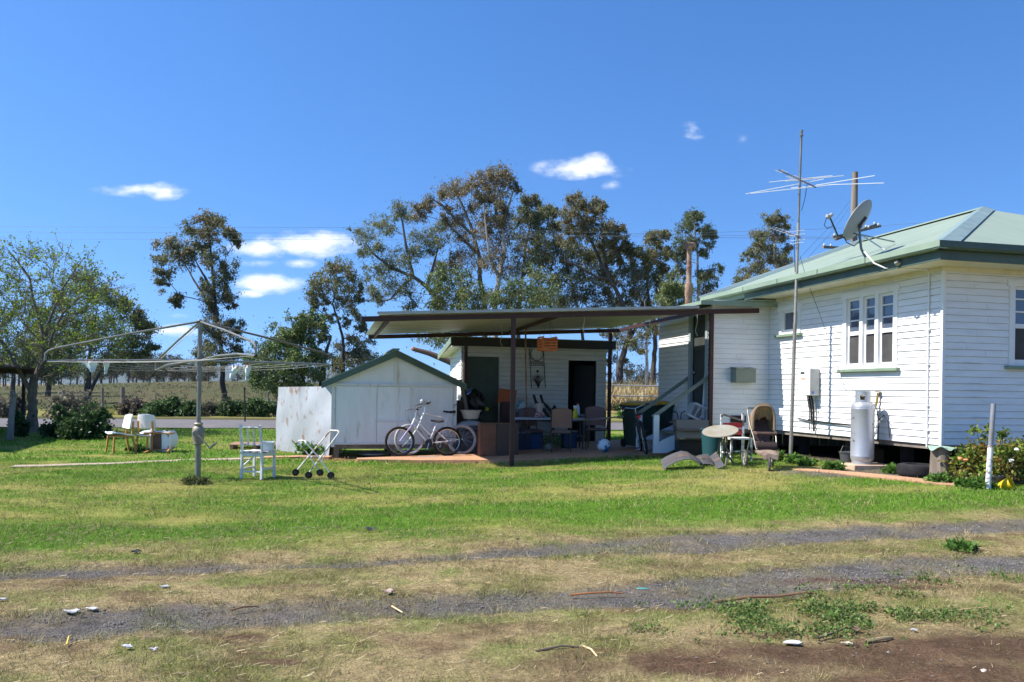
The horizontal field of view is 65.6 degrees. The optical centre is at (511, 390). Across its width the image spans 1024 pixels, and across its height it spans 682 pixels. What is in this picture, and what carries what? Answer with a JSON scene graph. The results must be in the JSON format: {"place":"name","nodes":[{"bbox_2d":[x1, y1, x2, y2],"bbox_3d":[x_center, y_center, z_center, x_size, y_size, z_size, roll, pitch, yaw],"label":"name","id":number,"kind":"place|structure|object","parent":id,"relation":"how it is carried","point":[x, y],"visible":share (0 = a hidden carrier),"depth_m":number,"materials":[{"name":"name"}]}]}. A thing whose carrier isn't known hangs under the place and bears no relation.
{"place":"outdoors","nodes":[
{"label":"outdoors","id":0,"kind":"place"},
{"bbox_2d":[10,457,259,467],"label":"path","id":1,"kind":"structure","parent":0,"point":[49,465],"depth_m":15.48,"materials":[{"name":"concrete"}]},
{"bbox_2d":[0,418,622,429],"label":"road","id":2,"kind":"structure","parent":0,"point":[175,423],"depth_m":30.38,"materials":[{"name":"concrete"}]},
{"bbox_2d":[1,366,657,387],"bbox_3d":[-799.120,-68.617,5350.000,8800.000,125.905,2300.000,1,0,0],"label":"hills","id":3,"kind":"structure","parent":0,"point":[121,379],"depth_m":4321.95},
{"bbox_2d":[0,381,1023,681],"bbox_3d":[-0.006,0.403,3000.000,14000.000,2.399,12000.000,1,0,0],"label":"ground","id":4,"kind":"structure","parent":0,"point":[910,665],"depth_m":6.26,"materials":[{"name":"soil"}]},
{"bbox_2d":[7,393,16,439],"bbox_3d":[-13.595,0.766,21.583,0.232,1.394,0.170,1,0,0],"label":"timber post","id":5,"kind":"object","parent":4,"relation":"on","point":[11,419],"visible":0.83,"depth_m":21.52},
{"bbox_2d":[0,389,27,417],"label":"shrub","id":6,"kind":"object","parent":4,"relation":"on","point":[4,407],"visible":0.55,"depth_m":33.40,"materials":[{"name":"grey plant"}]},
{"bbox_2d":[6,409,32,436],"bbox_3d":[-14.267,0.958,23.034,0.681,0.856,0.537,1,0,15],"label":"shrub","id":7,"kind":"object","parent":4,"relation":"on","point":[21,427],"visible":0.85,"depth_m":22.94,"materials":[{"name":"green plant"}]},
{"bbox_2d":[0,365,44,418],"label":"pergola","id":8,"kind":"object","parent":4,"relation":"on","point":[25,370],"visible":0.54,"depth_m":25.21,"materials":[{"name":"brown"}]},
{"bbox_2d":[0,281,55,393],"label":"shade tree","id":9,"kind":"object","parent":4,"relation":"on","point":[13,384],"visible":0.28,"depth_m":74.73,"materials":[{"name":"green plant"}]},
{"bbox_2d":[4,324,86,395],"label":"shade tree","id":10,"kind":"object","parent":4,"relation":"on","point":[50,381],"visible":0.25,"depth_m":67.19,"materials":[{"name":"green plant"}]},
{"bbox_2d":[32,401,81,437],"bbox_3d":[-13.007,0.855,22.868,1.378,1.110,1.148,1,0,36],"label":"shrub","id":11,"kind":"object","parent":4,"relation":"on","point":[47,430],"visible":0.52,"depth_m":22.70,"materials":[{"name":"green plant"}]},
{"bbox_2d":[0,229,142,431],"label":"budding tree","id":12,"kind":"object","parent":4,"relation":"on","point":[31,385],"visible":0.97,"depth_m":25.05,"materials":[{"name":"green plant"}]},
{"bbox_2d":[40,380,110,417],"bbox_3d":[-19.735,0.257,35.329,2.956,2.021,2.436,1,0,31],"label":"shrub","id":13,"kind":"object","parent":4,"relation":"on","point":[73,402],"visible":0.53,"depth_m":35.09,"materials":[{"name":"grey plant"}]},
{"bbox_2d":[55,408,98,439],"bbox_3d":[-12.157,0.969,22.255,1.172,0.909,1.003,1,0,0],"label":"shrub","id":14,"kind":"object","parent":4,"relation":"on","point":[70,429],"visible":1,"depth_m":22.12,"materials":[{"name":"green plant"}]},
{"bbox_2d":[13,268,163,400],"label":"shade tree","id":15,"kind":"object","parent":4,"relation":"on","point":[146,350],"visible":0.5,"depth_m":56.45,"materials":[{"name":"green plant"}]},
{"bbox_2d":[72,400,117,439],"bbox_3d":[-11.950,0.851,22.693,1.272,1.148,1.583,1,0,-28],"label":"shrub","id":16,"kind":"object","parent":4,"relation":"on","point":[100,417],"visible":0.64,"depth_m":22.49,"materials":[{"name":"green plant"}]},
{"bbox_2d":[105,414,136,453],"bbox_3d":[-8.897,0.986,18.089,0.486,0.888,0.545,1,0,44],"label":"vinyl chair","id":17,"kind":"object","parent":4,"relation":"on","point":[127,422],"visible":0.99,"depth_m":18.08,"materials":[{"name":"white"}]},
{"bbox_2d":[114,394,149,414],"bbox_3d":[-18.779,0.708,39.387,1.808,1.139,1.650,1,0,-36],"label":"shrub","id":18,"kind":"object","parent":4,"relation":"on","point":[129,404],"visible":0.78,"depth_m":39.13,"materials":[{"name":"brown plant"}]},
{"bbox_2d":[129,353,163,381],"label":"gum tree","id":19,"kind":"object","parent":4,"relation":"on","point":[134,373],"visible":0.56,"depth_m":181.48,"materials":[{"name":"green plant"}]},
{"bbox_2d":[132,398,167,416],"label":"shrub","id":20,"kind":"object","parent":4,"relation":"on","point":[156,408],"visible":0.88,"depth_m":37.92,"materials":[{"name":"green plant"}]},
{"bbox_2d":[135,414,165,451],"bbox_3d":[-8.430,0.992,18.503,0.486,0.888,0.545,1,0,8],"label":"vinyl chair","id":21,"kind":"object","parent":4,"relation":"on","point":[146,421],"visible":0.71,"depth_m":18.32,"materials":[{"name":"white"}]},
{"bbox_2d":[0,379,317,404],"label":"paddock grass","id":22,"kind":"structure","parent":4,"relation":"on","point":[137,387],"depth_m":86.35,"materials":[{"name":"plant"}]},
{"bbox_2d":[143,430,177,453],"bbox_3d":[-8.082,1.177,18.348,0.545,0.486,0.888,1,2,-6],"label":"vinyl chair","id":23,"kind":"object","parent":4,"relation":"on","point":[166,441],"visible":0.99,"depth_m":18.30,"materials":[{"name":"white"}]},
{"bbox_2d":[155,352,187,381],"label":"gum tree","id":24,"kind":"object","parent":4,"relation":"on","point":[179,369],"visible":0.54,"depth_m":196.57,"materials":[{"name":"green plant"}]},
{"bbox_2d":[158,392,187,415],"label":"shrub","id":25,"kind":"object","parent":4,"relation":"on","point":[173,404],"visible":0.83,"depth_m":38.80,"materials":[{"name":"green plant"}]},
{"bbox_2d":[43,319,332,476],"bbox_3d":[-5.156,0.199,13.245,3.810,2.757,2.741,1,0,15],"label":"clothes hoist","id":26,"kind":"object","parent":4,"relation":"on","point":[198,432],"visible":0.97,"depth_m":13.16,"materials":[{"name":"metal"}]},
{"bbox_2d":[175,400,206,416],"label":"shrub","id":27,"kind":"object","parent":4,"relation":"on","point":[189,409],"visible":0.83,"depth_m":38.55,"materials":[{"name":"green plant"}]},
{"bbox_2d":[179,472,212,484],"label":"weed","id":28,"kind":"object","parent":4,"relation":"on","point":[190,480],"visible":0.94,"depth_m":12.44,"materials":[{"name":"green"}]},
{"bbox_2d":[149,207,253,400],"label":"gum tree","id":29,"kind":"object","parent":4,"relation":"on","point":[185,254],"visible":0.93,"depth_m":61.30,"materials":[{"name":"green plant"}]},
{"bbox_2d":[214,392,247,416],"bbox_3d":[-13.943,0.727,39.577,1.944,1.237,1.577,1,0,37],"label":"shrub","id":30,"kind":"object","parent":4,"relation":"on","point":[228,408],"visible":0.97,"depth_m":39.34,"materials":[{"name":"green plant"}]},
{"bbox_2d":[239,425,276,479],"bbox_3d":[-4.307,1.034,13.434,0.440,0.914,0.534,1,0,13],"label":"timber chair","id":31,"kind":"object","parent":4,"relation":"on","point":[254,453],"visible":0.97,"depth_m":13.28,"materials":[{"name":"white paint"}]},
{"bbox_2d":[240,396,276,416],"bbox_3d":[-12.483,0.820,39.443,2.101,1.092,1.803,1,0,0],"label":"shrub","id":32,"kind":"object","parent":4,"relation":"on","point":[256,406],"visible":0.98,"depth_m":39.24,"materials":[{"name":"green plant"}]},
{"bbox_2d":[236,303,337,400],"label":"shade tree","id":33,"kind":"object","parent":4,"relation":"on","point":[306,323],"visible":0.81,"depth_m":51.26,"materials":[{"name":"green plant"}]},
{"bbox_2d":[276,386,331,455],"bbox_3d":[-4.921,0.716,18.783,2.336,1.630,0.169,1,0,43],"label":"tin sheet","id":34,"kind":"object","parent":4,"relation":"on","point":[303,413],"visible":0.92,"depth_m":18.73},
{"bbox_2d":[292,430,339,478],"bbox_3d":[-3.386,1.086,13.700,0.914,0.833,0.470,1,0,0],"label":"laundry trolley","id":35,"kind":"object","parent":4,"relation":"on","point":[319,472],"visible":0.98,"depth_m":13.66,"materials":[{"name":"metal"}]},
{"bbox_2d":[298,253,382,375],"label":"gum tree","id":36,"kind":"object","parent":4,"relation":"on","point":[315,286],"visible":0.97,"depth_m":57.74,"materials":[{"name":"green plant"}]},
{"bbox_2d":[322,348,466,457],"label":"gable shed","id":37,"kind":"structure","parent":4,"relation":"on","point":[373,400],"depth_m":18.10,"materials":[{"name":"white metal"}]},
{"bbox_2d":[343,196,454,356],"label":"gum tree","id":38,"kind":"object","parent":4,"relation":"on","point":[383,225],"visible":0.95,"depth_m":63.66,"materials":[{"name":"green plant"}]},
{"bbox_2d":[406,175,487,336],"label":"gum tree","id":39,"kind":"object","parent":4,"relation":"on","point":[445,194],"visible":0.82,"depth_m":65.94,"materials":[{"name":"green plant"}]},
{"bbox_2d":[402,254,572,364],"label":"gum tree","id":40,"kind":"object","parent":4,"relation":"on","point":[461,298],"visible":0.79,"depth_m":59.24,"materials":[{"name":"green plant"}]},
{"bbox_2d":[453,159,526,336],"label":"gum tree","id":41,"kind":"object","parent":4,"relation":"on","point":[490,196],"visible":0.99,"depth_m":62.62,"materials":[{"name":"green plant"}]},
{"bbox_2d":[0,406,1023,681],"bbox_3d":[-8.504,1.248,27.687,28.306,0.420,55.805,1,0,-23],"label":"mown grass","id":42,"kind":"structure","parent":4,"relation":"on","point":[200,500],"depth_m":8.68,"materials":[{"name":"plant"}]},
{"bbox_2d":[0,522,1023,681],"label":"dry straw","id":43,"kind":"object","parent":4,"relation":"on","point":[542,540],"visible":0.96,"depth_m":5.80,"materials":[{"name":"plant"}]},
{"bbox_2d":[438,336,615,442],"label":"laundry shed","id":44,"kind":"structure","parent":4,"relation":"on","point":[575,372],"depth_m":21.02,"materials":[{"name":"grey"}]},
{"bbox_2d":[467,356,497,421],"bbox_3d":[-0.805,0.249,20.662,0.900,2.240,0.085,1,0,-13],"label":"door","id":45,"kind":"structure","parent":44,"relation":"in","point":[482,372],"depth_m":20.70,"materials":[{"name":"green wood"}]},
{"bbox_2d":[529,349,545,388],"bbox_3d":[0.670,-0.592,20.927,0.471,1.100,0.038,1,0,-13],"label":"clock plaque","id":46,"kind":"object","parent":44,"relation":"attached to","point":[535,355],"visible":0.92,"depth_m":20.92,"materials":[{"name":"white plastic"}]},
{"bbox_2d":[573,366,594,440],"bbox_3d":[1.979,0.378,21.827,0.040,2.100,0.750,1,0,-42],"label":"door","id":47,"kind":"structure","parent":44,"relation":"in","point":[584,376],"depth_m":21.80,"materials":[{"name":"grey"}]},
{"bbox_2d":[505,192,565,337],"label":"gum tree","id":48,"kind":"object","parent":4,"relation":"on","point":[526,203],"visible":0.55,"depth_m":66.48,"materials":[{"name":"green plant"}]},
{"bbox_2d":[518,203,624,339],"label":"gum tree","id":49,"kind":"object","parent":4,"relation":"on","point":[590,257],"visible":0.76,"depth_m":63.72,"materials":[{"name":"green plant"}]},
{"bbox_2d":[551,189,651,384],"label":"gum tree","id":50,"kind":"object","parent":4,"relation":"on","point":[584,223],"visible":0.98,"depth_m":60.75,"materials":[{"name":"green plant"}]},
{"bbox_2d":[597,299,658,383],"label":"gum tree","id":51,"kind":"object","parent":4,"relation":"on","point":[633,344],"visible":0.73,"depth_m":59.76,"materials":[{"name":"green plant"}]},
{"bbox_2d":[606,374,657,409],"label":"tall dry grass","id":52,"kind":"structure","parent":4,"relation":"on","point":[633,390],"depth_m":54.93,"materials":[{"name":"plant"}]},
{"bbox_2d":[609,227,678,383],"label":"gum tree","id":53,"kind":"object","parent":4,"relation":"on","point":[645,258],"visible":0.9,"depth_m":61.57,"materials":[{"name":"green plant"}]},
{"bbox_2d":[651,274,696,305],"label":"gum tree","id":54,"kind":"object","parent":4,"relation":"on","point":[672,292],"visible":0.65,"depth_m":57.58,"materials":[{"name":"green plant"}]},
{"bbox_2d":[660,451,699,469],"bbox_3d":[2.997,1.238,14.028,0.746,0.298,0.550,1,0,0],"label":"bent sheet","id":55,"kind":"object","parent":4,"relation":"on","point":[668,460],"visible":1,"depth_m":13.92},
{"bbox_2d":[665,206,725,301],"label":"gum tree","id":56,"kind":"object","parent":4,"relation":"on","point":[689,224],"visible":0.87,"depth_m":67.57,"materials":[{"name":"green plant"}]},
{"bbox_2d":[700,428,723,456],"bbox_3d":[3.952,1.050,15.600,0.524,0.600,0.524,1,0,0],"label":"tub","id":57,"kind":"object","parent":4,"relation":"on","point":[709,446],"visible":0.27,"depth_m":15.43,"materials":[{"name":"teal"}]},
{"bbox_2d":[702,425,738,465],"bbox_3d":[3.759,0.999,14.353,0.636,0.729,0.622,1,0,0],"label":"round table","id":58,"kind":"object","parent":4,"relation":"on","point":[721,431],"visible":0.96,"depth_m":14.32,"materials":[{"name":"brown"}]},
{"bbox_2d":[720,413,752,461],"bbox_3d":[4.256,0.893,15.067,0.470,0.901,0.490,1,0,-8],"label":"broken chair","id":59,"kind":"object","parent":4,"relation":"on","point":[741,431],"visible":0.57,"depth_m":15.21,"materials":[{"name":"white paint"}]},
{"bbox_2d":[742,403,778,470],"bbox_3d":[4.295,0.780,13.537,0.507,1.122,1.016,1,0,2],"label":"stroller","id":60,"kind":"object","parent":4,"relation":"on","point":[761,420],"visible":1,"depth_m":13.61,"materials":[{"name":"beige fabric"}]},
{"bbox_2d":[730,209,795,284],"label":"gum tree","id":61,"kind":"object","parent":4,"relation":"on","point":[760,236],"visible":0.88,"depth_m":71.72,"materials":[{"name":"green plant"}]},
{"bbox_2d":[713,591,822,602],"bbox_3d":[1.868,1.508,5.796,0.911,0.032,0.068,1,0,-17],"label":"stick","id":62,"kind":"object","parent":4,"relation":"on","point":[765,596],"visible":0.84,"depth_m":5.77,"materials":[{"name":"brown"}]},
{"bbox_2d":[580,565,1022,648],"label":"weed patches","id":63,"kind":"object","parent":4,"relation":"on","point":[830,612],"visible":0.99,"depth_m":5.35,"materials":[{"name":"green plant"}]},
{"bbox_2d":[746,130,881,453],"bbox_3d":[5.607,-1.731,14.841,2.493,6.337,0.597,1,0,39],"label":"antenna mast","id":64,"kind":"object","parent":4,"relation":"on","point":[798,234],"visible":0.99,"depth_m":14.96,"materials":[{"name":"grey"}]},
{"bbox_2d":[658,206,1023,465],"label":"house","id":65,"kind":"structure","parent":4,"relation":"on","point":[923,323],"depth_m":13.85,"materials":[{"name":"white"}]},
{"bbox_2d":[692,315,704,414],"bbox_3d":[4.140,-0.517,17.459,0.105,2.250,0.700,1,0,-13],"label":"door","id":66,"kind":"structure","parent":65,"relation":"in","point":[699,341],"depth_m":17.55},
{"bbox_2d":[731,367,756,382],"bbox_3d":[4.911,-0.327,16.852,0.500,0.330,0.240,1,0,-13],"label":"meter box","id":67,"kind":"object","parent":65,"relation":"attached to","point":[743,375],"visible":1,"depth_m":16.76,"materials":[{"name":"grey"}]},
{"bbox_2d":[774,303,802,337],"bbox_3d":[5.722,-1.433,16.373,0.155,0.655,0.920,1,0,-13],"label":"window","id":68,"kind":"structure","parent":65,"relation":"in","point":[786,315],"depth_m":16.47,"materials":[{"name":"white glass"}]},
{"bbox_2d":[797,368,850,430],"bbox_3d":[5.907,0.193,15.014,0.221,1.221,2.001,1,0,-13],"label":"water heater","id":69,"kind":"object","parent":65,"relation":"attached to","point":[808,382],"visible":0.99,"depth_m":15.40,"materials":[{"name":"white"}]},
{"bbox_2d":[824,200,894,257],"bbox_3d":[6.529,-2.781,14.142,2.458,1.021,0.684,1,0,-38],"label":"satellite dish","id":70,"kind":"object","parent":65,"relation":"on","point":[857,219],"visible":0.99,"depth_m":13.75,"materials":[{"name":"grey"}]},
{"bbox_2d":[836,284,903,371],"bbox_3d":[6.284,-1.050,13.990,0.155,1.445,1.580,1,0,-13],"label":"window","id":71,"kind":"structure","parent":65,"relation":"in","point":[870,319],"depth_m":13.99,"materials":[{"name":"white glass"}]},
{"bbox_2d":[1004,279,1023,368],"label":"window","id":72,"kind":"structure","parent":65,"relation":"in","point":[1016,292],"depth_m":12.64,"materials":[{"name":"white glass"}]},
{"bbox_2d":[822,171,880,248],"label":"power pole","id":73,"kind":"object","parent":4,"relation":"on","point":[854,198],"visible":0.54,"depth_m":40.88,"materials":[{"name":"beige"}]},
{"bbox_2d":[0,226,794,236],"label":"power wire","id":74,"kind":"object","parent":73,"relation":"attached to","point":[455,228],"visible":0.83,"depth_m":47.49,"materials":[{"name":"grey"}]},
{"bbox_2d":[102,232,831,238],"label":"power wire","id":75,"kind":"object","parent":73,"relation":"attached to","point":[443,233],"visible":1,"depth_m":46.88,"materials":[{"name":"grey"}]},
{"bbox_2d":[841,463,885,470],"bbox_3d":[6.026,1.305,13.525,0.720,0.100,0.520,1,0,-7],"label":"concrete pad","id":76,"kind":"object","parent":4,"relation":"on","point":[857,467],"visible":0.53,"depth_m":13.27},
{"bbox_2d":[850,391,874,464],"bbox_3d":[5.976,0.634,13.545,0.379,1.241,0.379,1,0,0],"label":"gas bottle","id":77,"kind":"object","parent":76,"relation":"on","point":[862,434],"visible":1,"depth_m":13.40,"materials":[{"name":"silver metal"}]},
{"bbox_2d":[896,463,929,477],"bbox_3d":[6.314,1.242,12.370,0.600,0.192,0.600,1,0,0],"label":"tyre","id":78,"kind":"object","parent":4,"relation":"on","point":[920,470],"visible":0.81,"depth_m":12.17,"materials":[{"name":"rubber"}]},
{"bbox_2d":[927,445,953,475],"bbox_3d":[6.469,1.115,11.991,0.374,0.552,0.354,1,0,0],"label":"stump","id":79,"kind":"object","parent":4,"relation":"on","point":[940,453],"visible":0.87,"depth_m":11.91,"materials":[{"name":"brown wood"}]},
{"bbox_2d":[942,536,980,551],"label":"weed","id":80,"kind":"object","parent":4,"relation":"on","point":[963,544],"visible":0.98,"depth_m":7.75,"materials":[{"name":"green"}]},
{"bbox_2d":[953,475,999,489],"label":"weed","id":81,"kind":"object","parent":4,"relation":"on","point":[975,482],"visible":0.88,"depth_m":11.02,"materials":[{"name":"green"}]},
{"bbox_2d":[937,420,1023,481],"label":"rose bush","id":82,"kind":"object","parent":4,"relation":"on","point":[1006,463],"visible":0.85,"depth_m":11.55,"materials":[{"name":"green plant"}]},
{"bbox_2d":[985,404,995,489],"bbox_3d":[6.585,0.832,10.938,0.151,1.297,0.071,1,0,-14],"label":"pipe post","id":83,"kind":"object","parent":4,"relation":"on","point":[990,447],"visible":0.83,"depth_m":10.91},
{"bbox_2d":[0,519,1023,681],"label":"gravel","id":84,"kind":"structure","parent":0,"point":[711,581],"depth_m":6.35,"materials":[{"name":"gravel"}]},
{"bbox_2d":[0,0,1023,384],"label":"sky","id":85,"kind":"structure","parent":0,"point":[264,116],"materials":[{"name":"blue"}]},
{"bbox_2d":[357,440,672,463],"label":"paving","id":86,"kind":"structure","parent":0,"point":[616,449],"depth_m":17.18,"materials":[{"name":"red concrete"}]},
{"bbox_2d":[385,406,461,455],"bbox_3d":[-1.965,0.925,17.702,1.720,1.087,0.622,1,-7,-12],"label":"bicycle","id":87,"kind":"object","parent":86,"relation":"on","point":[428,442],"visible":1,"depth_m":17.68,"materials":[{"name":"metal"}]},
{"bbox_2d":[394,399,476,454],"bbox_3d":[-1.733,0.837,18.075,1.888,1.250,0.622,1,-6,-13],"label":"bicycle","id":88,"kind":"object","parent":86,"relation":"on","point":[422,401],"visible":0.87,"depth_m":18.04,"materials":[{"name":"silver metal"}]},
{"bbox_2d":[457,420,478,452],"bbox_3d":[-0.974,1.084,18.680,0.580,0.760,0.462,1,0,-13],"label":"esky","id":89,"kind":"object","parent":86,"relation":"on","point":[465,432],"visible":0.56,"depth_m":18.51,"materials":[{"name":"blue"}]},
{"bbox_2d":[460,388,488,421],"bbox_3d":[-0.954,0.704,19.609,0.658,1.520,0.483,1,0,-25],"label":"garbage bag","id":90,"kind":"object","parent":86,"relation":"on","point":[475,398],"visible":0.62,"depth_m":19.46,"materials":[{"name":"black"}]},
{"bbox_2d":[477,422,518,455],"bbox_3d":[-0.314,1.089,17.727,0.860,0.720,0.462,1,0,-9],"label":"cabinet","id":91,"kind":"object","parent":86,"relation":"on","point":[493,438],"visible":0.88,"depth_m":17.51,"materials":[{"name":"brown"}]},
{"bbox_2d":[497,388,516,422],"bbox_3d":[-0.135,0.718,19.978,0.500,1.536,0.300,1,0,-13],"label":"orange board","id":92,"kind":"object","parent":91,"relation":"on","point":[503,400],"visible":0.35,"depth_m":19.89,"materials":[{"name":"brown"}]},
{"bbox_2d":[518,407,543,449],"bbox_3d":[0.456,0.922,19.189,0.495,1.008,0.548,1,0,-20],"label":"dining chair","id":93,"kind":"object","parent":86,"relation":"on","point":[531,412],"visible":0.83,"depth_m":19.32,"materials":[{"name":"red plastic"}]},
{"bbox_2d":[515,417,584,449],"bbox_3d":[0.906,1.033,18.850,1.800,0.755,0.720,1,0,-2],"label":"folding table","id":94,"kind":"object","parent":86,"relation":"on","point":[520,419],"visible":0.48,"depth_m":18.58,"materials":[{"name":"grey"}]},
{"bbox_2d":[361,306,758,466],"bbox_3d":[0.630,-0.086,18.260,8.316,3.440,5.031,1,0,-13],"label":"carport","id":95,"kind":"object","parent":86,"relation":"on","point":[513,323],"visible":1,"depth_m":16.85,"materials":[{"name":"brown metal"}]},
{"bbox_2d":[537,319,557,350],"bbox_3d":[0.757,-1.196,17.000,0.360,0.709,0.320,1,0,-20],"label":"hanging basket","id":96,"kind":"object","parent":95,"relation":"hanging from","point":[550,345],"visible":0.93,"depth_m":16.92,"materials":[{"name":"brown"}]},
{"bbox_2d":[549,408,572,452],"bbox_3d":[1.097,0.901,18.009,0.495,1.008,0.548,1,0,-3],"label":"dining chair","id":97,"kind":"object","parent":86,"relation":"on","point":[561,417],"visible":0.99,"depth_m":17.80,"materials":[{"name":"brown fabric"}]},
{"bbox_2d":[560,430,577,447],"bbox_3d":[1.372,1.182,19.200,0.370,0.425,0.350,1,0,-13],"label":"storage tub","id":98,"kind":"object","parent":86,"relation":"on","point":[564,438],"visible":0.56,"depth_m":19.06,"materials":[{"name":"blue"}]},
{"bbox_2d":[585,406,608,448],"bbox_3d":[1.966,0.871,18.560,0.550,1.008,0.548,1,0,12],"label":"dining chair","id":99,"kind":"object","parent":86,"relation":"on","point":[591,412],"visible":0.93,"depth_m":18.36,"materials":[{"name":"brown plastic"}]},
{"bbox_2d":[549,376,707,452],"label":"door steps","id":100,"kind":"structure","parent":86,"relation":"on","point":[660,441],"depth_m":16.91,"materials":[{"name":"white"}]},
{"bbox_2d":[689,411,703,419],"bbox_3d":[4.087,0.680,17.250,0.607,0.478,0.368,1,0,-10],"label":"suitcase","id":101,"kind":"object","parent":100,"relation":"on","point":[697,414],"visible":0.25,"depth_m":17.12,"materials":[{"name":"grey"}]},
{"bbox_2d":[683,402,707,419],"bbox_3d":[3.994,0.473,17.100,0.440,0.340,0.306,27,0,-7],"label":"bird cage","id":102,"kind":"object","parent":101,"relation":"on","point":[693,406],"visible":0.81,"depth_m":16.98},
{"bbox_2d":[621,403,648,454],"bbox_3d":[2.745,0.841,17.096,0.622,1.027,1.718,-10,-1,3],"label":"bicycle","id":103,"kind":"object","parent":86,"relation":"on","point":[641,432],"visible":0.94,"depth_m":16.86,"materials":[{"name":"metal"}]},
{"bbox_2d":[619,401,658,446],"bbox_3d":[2.950,0.796,18.613,0.640,1.090,0.767,1,0,-21],"label":"wheelie bin","id":104,"kind":"object","parent":86,"relation":"on","point":[629,421],"visible":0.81,"depth_m":18.39,"materials":[{"name":"green"}]},
{"bbox_2d":[646,400,674,429],"bbox_3d":[3.457,0.782,18.913,0.640,1.090,0.767,1,0,-8],"label":"wheelie bin","id":105,"kind":"object","parent":86,"relation":"on","point":[663,415],"visible":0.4,"depth_m":18.61,"materials":[{"name":"green"}]},
{"bbox_2d":[673,440,701,454],"bbox_3d":[3.736,1.198,16.750,0.600,0.312,0.447,1,0,-5],"label":"plastic crate","id":106,"kind":"object","parent":86,"relation":"on","point":[693,447],"visible":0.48,"depth_m":16.54,"materials":[{"name":"black"}]},
{"bbox_2d":[672,419,708,440],"bbox_3d":[3.761,0.829,16.750,0.660,0.431,0.760,1,0,3],"label":"cardboard box","id":107,"kind":"object","parent":106,"relation":"on","point":[686,429],"visible":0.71,"depth_m":16.48,"materials":[{"name":"grey"}]},
{"bbox_2d":[793,468,953,485],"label":"path","id":108,"kind":"structure","parent":0,"point":[881,476],"depth_m":12.29,"materials":[{"name":"beige concrete"}]},
{"bbox_2d":[922,471,956,482],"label":"weed","id":109,"kind":"object","parent":108,"relation":"on","point":[940,477],"visible":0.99,"depth_m":11.55,"materials":[{"name":"green"}]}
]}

